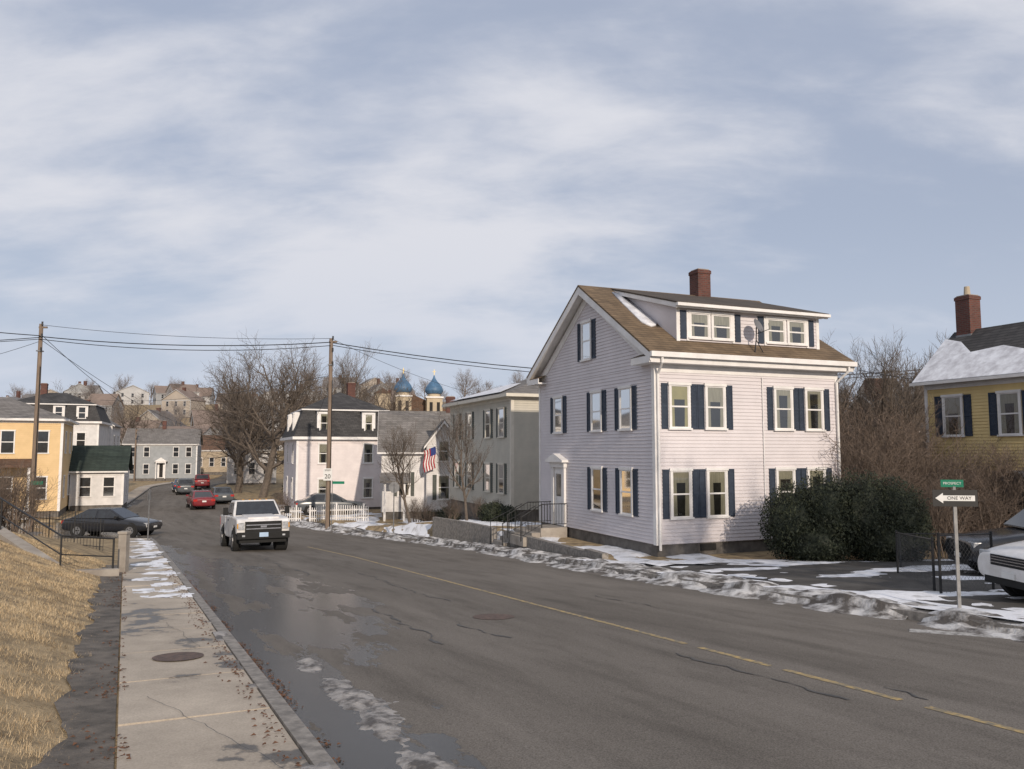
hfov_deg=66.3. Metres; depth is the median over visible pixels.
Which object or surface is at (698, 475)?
shutters
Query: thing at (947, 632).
white stop line
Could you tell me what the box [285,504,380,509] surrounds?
foundation
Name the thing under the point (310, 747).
granite kerb
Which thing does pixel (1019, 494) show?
bare shrub
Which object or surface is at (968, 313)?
chimney
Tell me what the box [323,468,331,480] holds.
speed limit sign
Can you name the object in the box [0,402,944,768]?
ground
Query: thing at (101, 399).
roof
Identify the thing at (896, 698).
yellow centre line
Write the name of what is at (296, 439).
trim
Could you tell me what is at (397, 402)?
bare tree
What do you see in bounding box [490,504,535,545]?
concrete steps
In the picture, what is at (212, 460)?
window glass
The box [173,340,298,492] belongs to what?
bare tree
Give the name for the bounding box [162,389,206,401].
roof
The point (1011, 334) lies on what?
roof
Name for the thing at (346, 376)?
bare tree
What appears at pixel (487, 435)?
window glass
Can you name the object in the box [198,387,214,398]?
roof
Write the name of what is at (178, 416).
distant tree line
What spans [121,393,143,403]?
window glass
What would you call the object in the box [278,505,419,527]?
verge snow
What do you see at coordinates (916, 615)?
granite kerb
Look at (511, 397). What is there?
trim
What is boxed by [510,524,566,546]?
front steps
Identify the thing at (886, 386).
bare tree
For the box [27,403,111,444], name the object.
trim
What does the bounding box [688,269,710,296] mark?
chimney
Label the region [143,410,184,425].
roof
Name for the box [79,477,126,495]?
window glass
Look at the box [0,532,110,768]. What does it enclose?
dead grass
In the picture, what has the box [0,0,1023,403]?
sky
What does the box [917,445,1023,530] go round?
bare shrub
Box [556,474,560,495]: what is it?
door glass
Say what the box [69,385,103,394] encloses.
roof
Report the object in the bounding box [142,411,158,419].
walls
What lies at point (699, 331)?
window interior
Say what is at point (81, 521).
iron fence
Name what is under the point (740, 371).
frieze
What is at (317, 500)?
parked grey car
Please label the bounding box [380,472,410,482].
porch roof
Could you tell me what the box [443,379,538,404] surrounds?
roof
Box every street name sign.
[331,480,343,525]
[940,480,963,489]
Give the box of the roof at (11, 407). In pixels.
[0,397,73,420]
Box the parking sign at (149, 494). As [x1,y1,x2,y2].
[147,489,150,540]
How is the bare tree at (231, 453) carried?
on the ground at (90, 550)
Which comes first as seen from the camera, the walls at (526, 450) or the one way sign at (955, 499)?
the one way sign at (955, 499)
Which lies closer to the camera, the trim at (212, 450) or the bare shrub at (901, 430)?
the bare shrub at (901, 430)
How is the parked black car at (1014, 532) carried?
on the driveway
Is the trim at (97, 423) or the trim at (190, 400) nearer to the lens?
the trim at (97, 423)
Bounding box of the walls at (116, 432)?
[108,425,119,444]
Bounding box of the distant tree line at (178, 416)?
[2,367,908,425]
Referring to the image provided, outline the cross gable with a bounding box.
[426,423,450,510]
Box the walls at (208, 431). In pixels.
[202,428,215,434]
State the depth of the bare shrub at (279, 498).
52.99 m
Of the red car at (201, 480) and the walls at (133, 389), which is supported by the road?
the red car at (201, 480)
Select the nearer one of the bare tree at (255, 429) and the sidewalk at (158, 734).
the sidewalk at (158, 734)
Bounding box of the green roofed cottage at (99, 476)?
[68,445,132,510]
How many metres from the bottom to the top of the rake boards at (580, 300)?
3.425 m
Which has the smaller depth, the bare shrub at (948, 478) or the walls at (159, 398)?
the bare shrub at (948, 478)
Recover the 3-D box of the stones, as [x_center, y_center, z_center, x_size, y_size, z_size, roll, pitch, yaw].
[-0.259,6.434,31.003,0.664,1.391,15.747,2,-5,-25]
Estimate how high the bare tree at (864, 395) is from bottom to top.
12.529 m
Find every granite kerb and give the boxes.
[127,483,172,504]
[149,538,339,768]
[200,482,1023,629]
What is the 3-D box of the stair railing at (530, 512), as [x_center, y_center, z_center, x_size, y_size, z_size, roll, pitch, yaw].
[0.965,5.237,30.191,1.958,1.380,1.402,2,-5,-22]
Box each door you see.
[159,464,162,476]
[555,470,561,524]
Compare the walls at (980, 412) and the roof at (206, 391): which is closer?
the walls at (980, 412)
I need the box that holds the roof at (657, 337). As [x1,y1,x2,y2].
[526,285,854,378]
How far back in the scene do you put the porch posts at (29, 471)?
51.42 m
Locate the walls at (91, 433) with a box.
[73,424,108,444]
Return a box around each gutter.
[649,351,856,366]
[676,302,830,317]
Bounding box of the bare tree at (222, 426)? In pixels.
[212,398,246,449]
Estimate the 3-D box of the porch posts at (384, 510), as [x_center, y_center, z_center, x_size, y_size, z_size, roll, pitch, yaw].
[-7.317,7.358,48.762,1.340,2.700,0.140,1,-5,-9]
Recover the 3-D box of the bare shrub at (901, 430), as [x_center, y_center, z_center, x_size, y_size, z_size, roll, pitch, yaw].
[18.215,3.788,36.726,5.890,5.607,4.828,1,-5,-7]
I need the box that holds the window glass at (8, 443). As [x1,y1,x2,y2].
[0,431,70,498]
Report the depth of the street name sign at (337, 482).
45.57 m
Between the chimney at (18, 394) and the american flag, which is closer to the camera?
the american flag
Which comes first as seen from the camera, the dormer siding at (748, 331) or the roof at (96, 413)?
the dormer siding at (748, 331)
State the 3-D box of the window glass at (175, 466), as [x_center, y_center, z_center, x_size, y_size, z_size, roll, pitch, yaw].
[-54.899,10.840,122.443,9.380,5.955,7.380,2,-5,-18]
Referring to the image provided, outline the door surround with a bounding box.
[545,453,568,525]
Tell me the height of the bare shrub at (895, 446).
4.783 m
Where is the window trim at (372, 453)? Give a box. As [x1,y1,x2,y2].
[286,412,373,498]
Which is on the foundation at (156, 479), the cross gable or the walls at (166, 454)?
the walls at (166, 454)
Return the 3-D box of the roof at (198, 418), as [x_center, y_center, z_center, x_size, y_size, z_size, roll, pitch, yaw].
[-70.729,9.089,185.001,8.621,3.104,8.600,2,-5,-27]
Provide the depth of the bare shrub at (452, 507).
41.07 m
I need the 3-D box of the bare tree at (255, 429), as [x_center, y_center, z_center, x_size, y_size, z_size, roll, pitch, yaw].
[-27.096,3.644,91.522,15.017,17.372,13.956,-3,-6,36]
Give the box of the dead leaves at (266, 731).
[46,569,343,766]
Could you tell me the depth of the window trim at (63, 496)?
53.41 m
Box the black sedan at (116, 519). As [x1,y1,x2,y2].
[61,507,161,536]
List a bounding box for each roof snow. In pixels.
[452,383,519,400]
[612,292,656,326]
[912,339,1023,382]
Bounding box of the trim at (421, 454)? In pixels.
[377,411,423,511]
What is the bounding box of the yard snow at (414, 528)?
[356,519,762,565]
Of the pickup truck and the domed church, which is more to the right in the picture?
the domed church
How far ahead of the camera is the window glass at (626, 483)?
27.78 m
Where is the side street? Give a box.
[3,522,145,537]
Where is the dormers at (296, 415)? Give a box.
[288,411,374,428]
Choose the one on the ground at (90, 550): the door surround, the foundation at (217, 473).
the foundation at (217, 473)
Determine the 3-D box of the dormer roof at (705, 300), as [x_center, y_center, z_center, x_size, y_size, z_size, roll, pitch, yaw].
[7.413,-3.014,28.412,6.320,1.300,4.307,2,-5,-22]
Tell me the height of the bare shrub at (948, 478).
3.544 m
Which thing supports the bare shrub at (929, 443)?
on the ground at (90, 550)
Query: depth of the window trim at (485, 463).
42.00 m
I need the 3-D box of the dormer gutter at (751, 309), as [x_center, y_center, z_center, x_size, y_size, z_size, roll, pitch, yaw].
[8.227,-2.497,26.345,6.320,0.100,0.118,2,-5,-22]
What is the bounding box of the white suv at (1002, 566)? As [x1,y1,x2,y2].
[978,541,1023,596]
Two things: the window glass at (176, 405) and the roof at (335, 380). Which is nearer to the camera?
the window glass at (176, 405)
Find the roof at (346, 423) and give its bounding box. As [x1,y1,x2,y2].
[282,392,386,437]
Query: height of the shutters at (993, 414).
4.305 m
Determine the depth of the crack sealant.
9.49 m
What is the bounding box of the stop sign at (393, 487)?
[389,482,398,532]
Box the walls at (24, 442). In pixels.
[0,423,72,510]
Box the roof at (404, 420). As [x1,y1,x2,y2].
[377,411,449,451]
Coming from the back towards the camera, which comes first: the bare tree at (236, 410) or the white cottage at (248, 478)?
the white cottage at (248, 478)
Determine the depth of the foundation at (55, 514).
53.38 m
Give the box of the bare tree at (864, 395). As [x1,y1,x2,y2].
[822,328,874,442]
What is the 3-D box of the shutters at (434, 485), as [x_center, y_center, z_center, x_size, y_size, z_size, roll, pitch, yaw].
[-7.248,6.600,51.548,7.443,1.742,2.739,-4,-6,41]
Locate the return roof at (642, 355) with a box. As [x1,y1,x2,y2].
[530,354,644,379]
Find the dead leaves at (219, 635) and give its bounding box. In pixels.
[204,621,332,768]
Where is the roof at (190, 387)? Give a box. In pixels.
[165,383,198,392]
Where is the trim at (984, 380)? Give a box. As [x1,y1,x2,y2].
[909,373,1023,449]
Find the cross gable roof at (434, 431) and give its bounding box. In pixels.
[423,419,448,446]
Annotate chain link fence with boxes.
[895,530,935,590]
[898,532,961,566]
[937,531,994,593]
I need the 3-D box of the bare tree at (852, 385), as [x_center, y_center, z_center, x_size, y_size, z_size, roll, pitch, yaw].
[17.382,2.962,44.478,8.181,10.184,8.803,-2,-5,24]
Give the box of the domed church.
[374,368,445,410]
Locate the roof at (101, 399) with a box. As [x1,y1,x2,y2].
[88,394,123,407]
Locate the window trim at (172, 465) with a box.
[143,447,191,473]
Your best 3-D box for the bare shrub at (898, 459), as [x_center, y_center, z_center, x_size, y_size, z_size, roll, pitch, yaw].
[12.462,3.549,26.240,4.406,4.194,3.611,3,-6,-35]
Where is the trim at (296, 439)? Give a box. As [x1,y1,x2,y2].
[280,409,389,500]
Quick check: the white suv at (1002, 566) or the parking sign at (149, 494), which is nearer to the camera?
the white suv at (1002, 566)
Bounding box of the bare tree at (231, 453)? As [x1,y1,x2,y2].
[191,378,283,479]
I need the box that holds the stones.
[433,517,607,559]
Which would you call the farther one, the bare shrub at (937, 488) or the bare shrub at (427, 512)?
the bare shrub at (427, 512)
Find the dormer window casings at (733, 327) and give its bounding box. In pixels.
[686,309,808,347]
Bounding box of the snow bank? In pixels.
[290,519,1023,642]
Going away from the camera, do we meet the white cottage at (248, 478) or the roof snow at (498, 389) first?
the roof snow at (498, 389)
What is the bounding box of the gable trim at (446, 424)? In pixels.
[424,420,448,447]
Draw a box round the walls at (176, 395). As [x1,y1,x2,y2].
[162,390,203,416]
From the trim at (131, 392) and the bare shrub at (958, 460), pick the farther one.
the trim at (131, 392)
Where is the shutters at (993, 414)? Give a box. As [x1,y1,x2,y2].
[934,390,1023,497]
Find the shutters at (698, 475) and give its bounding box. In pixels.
[550,310,831,518]
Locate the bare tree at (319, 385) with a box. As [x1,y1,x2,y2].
[278,370,343,458]
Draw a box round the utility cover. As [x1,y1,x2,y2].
[152,652,203,660]
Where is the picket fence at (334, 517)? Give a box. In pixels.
[280,502,368,521]
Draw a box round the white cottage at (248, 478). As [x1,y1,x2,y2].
[225,429,278,484]
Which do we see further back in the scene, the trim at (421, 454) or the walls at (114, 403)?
the walls at (114, 403)
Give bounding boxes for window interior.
[320,416,370,496]
[401,447,446,498]
[674,323,819,515]
[948,403,1017,481]
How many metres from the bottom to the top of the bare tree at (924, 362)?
11.663 m
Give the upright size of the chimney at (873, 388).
1.800 m
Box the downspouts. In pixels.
[656,356,849,550]
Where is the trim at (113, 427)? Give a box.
[109,424,120,444]
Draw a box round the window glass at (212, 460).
[201,458,225,465]
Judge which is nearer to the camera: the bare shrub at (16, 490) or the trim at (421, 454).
the bare shrub at (16, 490)
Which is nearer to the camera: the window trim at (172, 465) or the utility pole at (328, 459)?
the utility pole at (328, 459)
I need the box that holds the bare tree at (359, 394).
[319,372,386,407]
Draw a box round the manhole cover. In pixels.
[473,614,513,619]
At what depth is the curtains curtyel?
24.87 m
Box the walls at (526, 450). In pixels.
[450,400,538,509]
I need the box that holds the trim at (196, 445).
[122,436,200,474]
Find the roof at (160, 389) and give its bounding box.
[152,385,167,394]
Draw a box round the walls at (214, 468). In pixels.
[201,452,226,471]
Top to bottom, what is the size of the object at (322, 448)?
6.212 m
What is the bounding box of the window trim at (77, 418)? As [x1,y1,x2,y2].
[54,406,86,444]
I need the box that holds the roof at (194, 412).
[189,410,238,421]
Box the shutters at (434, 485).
[394,472,436,499]
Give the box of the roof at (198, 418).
[192,416,223,428]
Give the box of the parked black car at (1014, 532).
[945,509,1023,570]
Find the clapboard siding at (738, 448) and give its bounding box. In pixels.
[539,303,837,543]
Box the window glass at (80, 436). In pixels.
[55,407,84,444]
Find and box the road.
[126,475,1023,768]
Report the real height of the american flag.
1.708 m
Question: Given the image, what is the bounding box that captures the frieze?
[658,364,834,378]
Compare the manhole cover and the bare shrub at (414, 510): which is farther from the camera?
the bare shrub at (414, 510)
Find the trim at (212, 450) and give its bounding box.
[201,450,226,451]
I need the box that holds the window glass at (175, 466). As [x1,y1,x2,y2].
[129,447,190,473]
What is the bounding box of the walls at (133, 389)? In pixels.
[114,386,148,404]
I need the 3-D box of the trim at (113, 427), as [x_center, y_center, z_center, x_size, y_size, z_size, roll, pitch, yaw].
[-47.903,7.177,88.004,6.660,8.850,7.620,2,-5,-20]
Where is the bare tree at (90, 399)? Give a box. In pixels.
[49,381,129,441]
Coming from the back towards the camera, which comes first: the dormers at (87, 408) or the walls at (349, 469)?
the dormers at (87, 408)
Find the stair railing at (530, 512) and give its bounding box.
[507,501,567,541]
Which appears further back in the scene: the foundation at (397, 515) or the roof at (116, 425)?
the roof at (116, 425)
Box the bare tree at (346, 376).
[284,342,393,412]
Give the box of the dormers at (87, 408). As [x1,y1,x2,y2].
[53,405,88,416]
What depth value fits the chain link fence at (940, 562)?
14.78 m
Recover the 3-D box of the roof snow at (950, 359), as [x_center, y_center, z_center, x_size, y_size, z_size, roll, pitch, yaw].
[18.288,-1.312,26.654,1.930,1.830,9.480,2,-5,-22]
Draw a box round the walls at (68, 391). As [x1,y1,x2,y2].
[66,384,90,395]
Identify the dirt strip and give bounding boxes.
[30,565,121,768]
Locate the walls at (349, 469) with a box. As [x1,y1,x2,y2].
[283,441,381,507]
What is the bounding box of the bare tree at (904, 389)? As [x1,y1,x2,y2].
[839,347,930,441]
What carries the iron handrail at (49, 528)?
on the coping
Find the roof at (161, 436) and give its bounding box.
[122,428,202,444]
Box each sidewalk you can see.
[117,538,310,768]
[127,482,170,501]
[202,482,1021,623]
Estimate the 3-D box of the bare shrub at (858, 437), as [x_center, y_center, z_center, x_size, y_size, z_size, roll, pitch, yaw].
[12.830,3.011,27.988,5.990,5.645,7.087,-1,-5,7]
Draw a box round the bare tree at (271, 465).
[186,331,356,497]
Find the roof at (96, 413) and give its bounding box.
[18,393,110,422]
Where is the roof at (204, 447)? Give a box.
[201,435,225,449]
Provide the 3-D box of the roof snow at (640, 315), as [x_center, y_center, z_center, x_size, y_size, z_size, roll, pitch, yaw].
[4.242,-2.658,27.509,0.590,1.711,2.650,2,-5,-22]
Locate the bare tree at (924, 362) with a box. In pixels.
[852,327,949,439]
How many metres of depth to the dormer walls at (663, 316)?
26.45 m
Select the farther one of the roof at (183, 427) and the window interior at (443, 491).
the roof at (183, 427)
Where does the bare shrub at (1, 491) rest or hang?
on the ground at (90, 550)
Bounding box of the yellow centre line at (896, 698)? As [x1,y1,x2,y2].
[310,547,1023,733]
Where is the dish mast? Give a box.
[754,323,768,352]
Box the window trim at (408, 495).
[380,440,450,499]
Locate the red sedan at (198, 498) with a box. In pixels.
[186,490,215,509]
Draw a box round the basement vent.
[700,543,715,550]
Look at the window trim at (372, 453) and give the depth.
58.57 m
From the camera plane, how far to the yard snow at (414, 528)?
26.35 m
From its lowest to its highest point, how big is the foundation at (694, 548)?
1.560 m
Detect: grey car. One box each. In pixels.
[210,487,233,503]
[294,493,365,514]
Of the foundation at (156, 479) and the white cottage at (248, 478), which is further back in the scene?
the foundation at (156, 479)
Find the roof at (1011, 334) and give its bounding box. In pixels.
[911,322,1023,382]
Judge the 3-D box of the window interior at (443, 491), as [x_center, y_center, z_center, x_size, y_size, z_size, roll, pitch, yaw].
[-6.543,5.661,52.411,4.278,3.700,5.453,1,-5,-9]
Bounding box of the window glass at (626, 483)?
[555,323,630,512]
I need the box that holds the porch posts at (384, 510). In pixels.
[383,483,405,520]
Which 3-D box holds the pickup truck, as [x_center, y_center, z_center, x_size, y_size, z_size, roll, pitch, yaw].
[-10.572,5.696,31.977,2.522,2.005,5.810,2,-9,-26]
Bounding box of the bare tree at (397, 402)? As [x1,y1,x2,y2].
[338,367,426,410]
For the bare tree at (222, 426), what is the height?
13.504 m
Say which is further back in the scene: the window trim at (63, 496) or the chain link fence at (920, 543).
the window trim at (63, 496)
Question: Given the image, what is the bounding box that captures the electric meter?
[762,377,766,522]
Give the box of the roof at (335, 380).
[322,377,356,386]
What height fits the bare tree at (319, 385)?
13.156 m
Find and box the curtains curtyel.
[672,386,687,426]
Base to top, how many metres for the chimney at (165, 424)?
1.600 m
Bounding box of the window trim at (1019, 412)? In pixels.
[940,389,1023,494]
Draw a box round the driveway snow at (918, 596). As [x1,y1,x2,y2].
[575,559,1023,621]
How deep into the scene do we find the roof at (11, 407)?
54.00 m
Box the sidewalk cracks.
[147,622,283,768]
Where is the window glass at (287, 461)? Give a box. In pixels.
[286,445,292,496]
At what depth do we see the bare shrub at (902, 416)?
29.32 m
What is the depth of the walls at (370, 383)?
267.06 m
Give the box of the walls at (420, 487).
[384,457,425,511]
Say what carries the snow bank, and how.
on the road
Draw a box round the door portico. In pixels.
[155,457,165,478]
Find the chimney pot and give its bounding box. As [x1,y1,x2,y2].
[964,286,970,294]
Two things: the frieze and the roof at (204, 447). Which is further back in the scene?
the roof at (204, 447)
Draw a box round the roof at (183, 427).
[160,426,215,433]
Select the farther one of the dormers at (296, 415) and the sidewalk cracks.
the dormers at (296, 415)
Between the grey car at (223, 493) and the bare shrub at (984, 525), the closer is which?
the bare shrub at (984, 525)
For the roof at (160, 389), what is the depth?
286.15 m
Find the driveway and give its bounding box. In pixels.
[649,560,1023,610]
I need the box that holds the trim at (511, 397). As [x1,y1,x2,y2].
[442,393,538,506]
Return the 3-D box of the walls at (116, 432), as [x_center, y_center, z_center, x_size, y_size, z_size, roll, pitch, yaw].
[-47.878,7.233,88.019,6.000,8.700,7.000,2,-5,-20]
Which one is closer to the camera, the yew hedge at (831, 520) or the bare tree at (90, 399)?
the yew hedge at (831, 520)
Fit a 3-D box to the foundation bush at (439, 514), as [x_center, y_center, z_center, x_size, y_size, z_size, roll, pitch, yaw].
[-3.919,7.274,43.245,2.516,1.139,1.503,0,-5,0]
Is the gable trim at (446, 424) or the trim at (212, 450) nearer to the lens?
the gable trim at (446, 424)
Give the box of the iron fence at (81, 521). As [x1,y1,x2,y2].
[5,511,103,549]
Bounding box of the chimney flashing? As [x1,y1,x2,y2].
[956,333,971,337]
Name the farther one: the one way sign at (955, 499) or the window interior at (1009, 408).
the window interior at (1009, 408)
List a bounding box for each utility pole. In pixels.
[28,321,47,531]
[133,428,136,480]
[325,336,336,528]
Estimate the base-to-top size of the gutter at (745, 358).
0.160 m
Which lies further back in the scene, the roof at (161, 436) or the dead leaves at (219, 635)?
the roof at (161, 436)
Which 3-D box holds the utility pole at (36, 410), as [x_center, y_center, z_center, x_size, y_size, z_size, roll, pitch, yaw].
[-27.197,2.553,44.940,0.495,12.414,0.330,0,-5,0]
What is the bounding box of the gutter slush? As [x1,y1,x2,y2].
[296,658,476,768]
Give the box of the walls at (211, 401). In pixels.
[205,392,213,403]
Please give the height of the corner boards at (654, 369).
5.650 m
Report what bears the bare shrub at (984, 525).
on the ground at (90, 550)
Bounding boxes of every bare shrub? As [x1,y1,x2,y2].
[0,458,61,534]
[0,460,29,520]
[0,460,54,534]
[0,470,17,510]
[272,489,293,514]
[402,496,422,521]
[405,497,438,521]
[437,495,463,519]
[467,496,486,520]
[818,387,963,505]
[826,414,1001,536]
[834,430,939,493]
[839,399,925,466]
[839,402,925,452]
[839,402,968,524]
[840,394,983,487]
[841,418,966,491]
[841,445,944,532]
[852,410,924,451]
[891,454,1008,550]
[897,448,1003,546]
[902,440,1022,545]
[915,471,987,558]
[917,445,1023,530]
[938,467,1022,534]
[942,433,1023,527]
[943,436,1023,528]
[951,442,1023,531]
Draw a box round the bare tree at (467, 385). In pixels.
[454,376,496,397]
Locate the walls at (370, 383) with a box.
[359,378,381,395]
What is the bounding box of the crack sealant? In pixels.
[259,555,927,699]
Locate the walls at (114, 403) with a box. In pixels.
[107,395,122,420]
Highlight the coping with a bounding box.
[0,526,118,576]
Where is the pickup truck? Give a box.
[220,499,289,550]
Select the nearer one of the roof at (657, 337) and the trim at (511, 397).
the roof at (657, 337)
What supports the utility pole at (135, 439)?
on the ground at (90, 550)
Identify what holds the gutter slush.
on the road
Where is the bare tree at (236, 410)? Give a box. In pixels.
[199,369,274,477]
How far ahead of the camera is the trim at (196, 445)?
119.51 m
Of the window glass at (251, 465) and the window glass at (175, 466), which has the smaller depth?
the window glass at (251, 465)
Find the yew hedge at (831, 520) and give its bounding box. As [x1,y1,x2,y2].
[758,467,936,561]
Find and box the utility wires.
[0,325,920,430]
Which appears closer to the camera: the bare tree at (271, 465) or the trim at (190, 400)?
the bare tree at (271, 465)
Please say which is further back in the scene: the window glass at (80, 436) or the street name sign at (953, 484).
the window glass at (80, 436)
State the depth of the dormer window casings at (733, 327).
26.32 m
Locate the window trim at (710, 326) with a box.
[552,310,826,519]
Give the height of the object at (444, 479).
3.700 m
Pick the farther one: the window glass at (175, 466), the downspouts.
the window glass at (175, 466)
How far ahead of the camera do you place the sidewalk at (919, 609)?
25.00 m
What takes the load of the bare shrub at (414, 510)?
on the ground at (90, 550)
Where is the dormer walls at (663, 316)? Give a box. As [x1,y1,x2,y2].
[626,297,814,345]
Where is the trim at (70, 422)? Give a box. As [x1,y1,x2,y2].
[0,418,78,510]
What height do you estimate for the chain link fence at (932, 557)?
1.356 m
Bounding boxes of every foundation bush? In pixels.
[420,507,463,521]
[477,501,518,521]
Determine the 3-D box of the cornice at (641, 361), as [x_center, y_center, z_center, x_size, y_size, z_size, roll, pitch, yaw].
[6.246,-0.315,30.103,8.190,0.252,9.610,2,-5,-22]
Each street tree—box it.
[377,419,429,522]
[431,407,493,520]
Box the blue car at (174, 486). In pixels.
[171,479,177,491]
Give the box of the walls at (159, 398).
[153,388,164,404]
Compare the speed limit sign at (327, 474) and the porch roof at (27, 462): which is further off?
the porch roof at (27, 462)
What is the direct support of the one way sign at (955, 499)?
on the sidewalk at (919, 609)
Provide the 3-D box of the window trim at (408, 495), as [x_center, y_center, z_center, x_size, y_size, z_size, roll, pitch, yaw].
[-6.525,5.648,52.438,4.465,3.850,5.640,1,-5,-9]
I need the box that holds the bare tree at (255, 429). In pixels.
[210,348,325,456]
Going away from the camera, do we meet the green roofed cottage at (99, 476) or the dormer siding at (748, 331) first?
the dormer siding at (748, 331)
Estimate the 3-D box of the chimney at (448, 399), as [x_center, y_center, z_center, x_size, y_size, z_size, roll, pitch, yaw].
[-4.288,1.667,54.432,0.650,1.600,0.650,1,-5,-9]
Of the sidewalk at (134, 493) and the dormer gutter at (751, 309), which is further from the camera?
the sidewalk at (134, 493)
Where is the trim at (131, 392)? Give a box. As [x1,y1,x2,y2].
[113,385,148,404]
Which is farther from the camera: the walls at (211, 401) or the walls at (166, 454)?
the walls at (211, 401)
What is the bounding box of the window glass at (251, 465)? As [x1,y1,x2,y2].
[234,463,266,473]
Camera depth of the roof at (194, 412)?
193.86 m
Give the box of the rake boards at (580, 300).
[527,287,854,387]
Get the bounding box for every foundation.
[36,504,68,517]
[129,478,193,480]
[201,472,226,474]
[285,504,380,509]
[382,512,422,518]
[451,500,538,520]
[542,522,777,556]
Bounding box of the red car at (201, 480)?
[193,474,209,488]
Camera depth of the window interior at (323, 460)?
57.68 m
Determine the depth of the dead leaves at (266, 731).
7.50 m
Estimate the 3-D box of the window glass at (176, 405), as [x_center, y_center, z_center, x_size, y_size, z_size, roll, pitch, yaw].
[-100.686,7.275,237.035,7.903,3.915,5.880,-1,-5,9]
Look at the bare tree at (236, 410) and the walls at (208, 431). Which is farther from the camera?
the walls at (208, 431)
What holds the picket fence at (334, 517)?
on the ground at (90, 550)
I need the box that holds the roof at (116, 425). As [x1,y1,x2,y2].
[110,420,122,427]
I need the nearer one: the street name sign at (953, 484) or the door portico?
the street name sign at (953, 484)
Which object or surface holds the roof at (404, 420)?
on the walls at (420, 487)
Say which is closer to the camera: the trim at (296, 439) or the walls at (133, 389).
the trim at (296, 439)
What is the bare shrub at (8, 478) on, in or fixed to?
on the ground at (90, 550)
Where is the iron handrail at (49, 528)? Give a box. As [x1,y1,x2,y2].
[0,497,114,567]
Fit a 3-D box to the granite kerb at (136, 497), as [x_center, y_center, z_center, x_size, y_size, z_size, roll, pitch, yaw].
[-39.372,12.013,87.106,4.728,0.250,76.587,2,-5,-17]
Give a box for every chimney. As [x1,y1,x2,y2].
[16,391,20,397]
[40,383,48,394]
[162,421,166,428]
[346,383,355,397]
[445,397,454,412]
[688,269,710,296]
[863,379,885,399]
[954,295,980,334]
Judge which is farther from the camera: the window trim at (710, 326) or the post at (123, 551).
the window trim at (710, 326)
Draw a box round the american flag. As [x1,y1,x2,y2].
[423,445,439,472]
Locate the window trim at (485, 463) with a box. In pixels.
[453,407,504,494]
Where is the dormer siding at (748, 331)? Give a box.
[680,315,816,348]
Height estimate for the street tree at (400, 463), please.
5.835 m
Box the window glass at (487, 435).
[455,409,502,492]
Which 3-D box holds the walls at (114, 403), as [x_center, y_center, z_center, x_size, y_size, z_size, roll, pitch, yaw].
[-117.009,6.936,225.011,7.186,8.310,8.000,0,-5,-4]
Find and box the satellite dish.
[754,319,762,331]
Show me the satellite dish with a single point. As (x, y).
(757, 323)
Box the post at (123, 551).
[117,531,130,572]
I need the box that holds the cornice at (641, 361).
[527,356,852,385]
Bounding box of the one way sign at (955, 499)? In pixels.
[932,489,977,607]
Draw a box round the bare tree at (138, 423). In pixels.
[102,390,173,445]
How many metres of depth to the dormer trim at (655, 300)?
26.47 m
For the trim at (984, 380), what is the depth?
28.61 m
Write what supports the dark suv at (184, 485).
on the road
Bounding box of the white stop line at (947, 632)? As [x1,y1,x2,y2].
[909,629,997,637]
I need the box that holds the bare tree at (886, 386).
[838,335,925,441]
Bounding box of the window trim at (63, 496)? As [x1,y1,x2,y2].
[0,430,71,499]
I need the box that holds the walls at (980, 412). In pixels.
[927,382,1023,522]
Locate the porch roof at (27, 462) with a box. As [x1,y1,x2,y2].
[0,459,31,467]
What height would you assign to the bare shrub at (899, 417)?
5.432 m
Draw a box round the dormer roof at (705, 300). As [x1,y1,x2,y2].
[610,288,826,313]
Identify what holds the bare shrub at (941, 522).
on the ground at (90, 550)
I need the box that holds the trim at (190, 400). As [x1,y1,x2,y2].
[161,390,204,412]
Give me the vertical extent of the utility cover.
0.035 m
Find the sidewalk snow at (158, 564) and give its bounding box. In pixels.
[129,541,194,597]
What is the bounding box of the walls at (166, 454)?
[129,438,200,478]
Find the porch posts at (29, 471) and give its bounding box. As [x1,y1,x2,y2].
[27,468,30,507]
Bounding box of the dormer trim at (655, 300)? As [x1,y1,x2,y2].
[613,290,827,348]
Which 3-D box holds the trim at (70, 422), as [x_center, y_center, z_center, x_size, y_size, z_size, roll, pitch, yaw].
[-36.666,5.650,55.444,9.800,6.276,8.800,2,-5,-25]
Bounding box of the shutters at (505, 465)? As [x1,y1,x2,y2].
[453,407,506,493]
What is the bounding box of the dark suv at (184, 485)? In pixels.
[174,478,194,494]
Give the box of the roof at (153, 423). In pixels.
[115,420,162,438]
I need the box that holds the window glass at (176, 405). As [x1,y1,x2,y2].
[166,401,185,414]
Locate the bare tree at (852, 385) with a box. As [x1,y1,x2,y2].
[837,350,874,445]
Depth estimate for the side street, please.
43.75 m
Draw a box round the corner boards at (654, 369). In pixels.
[539,364,838,545]

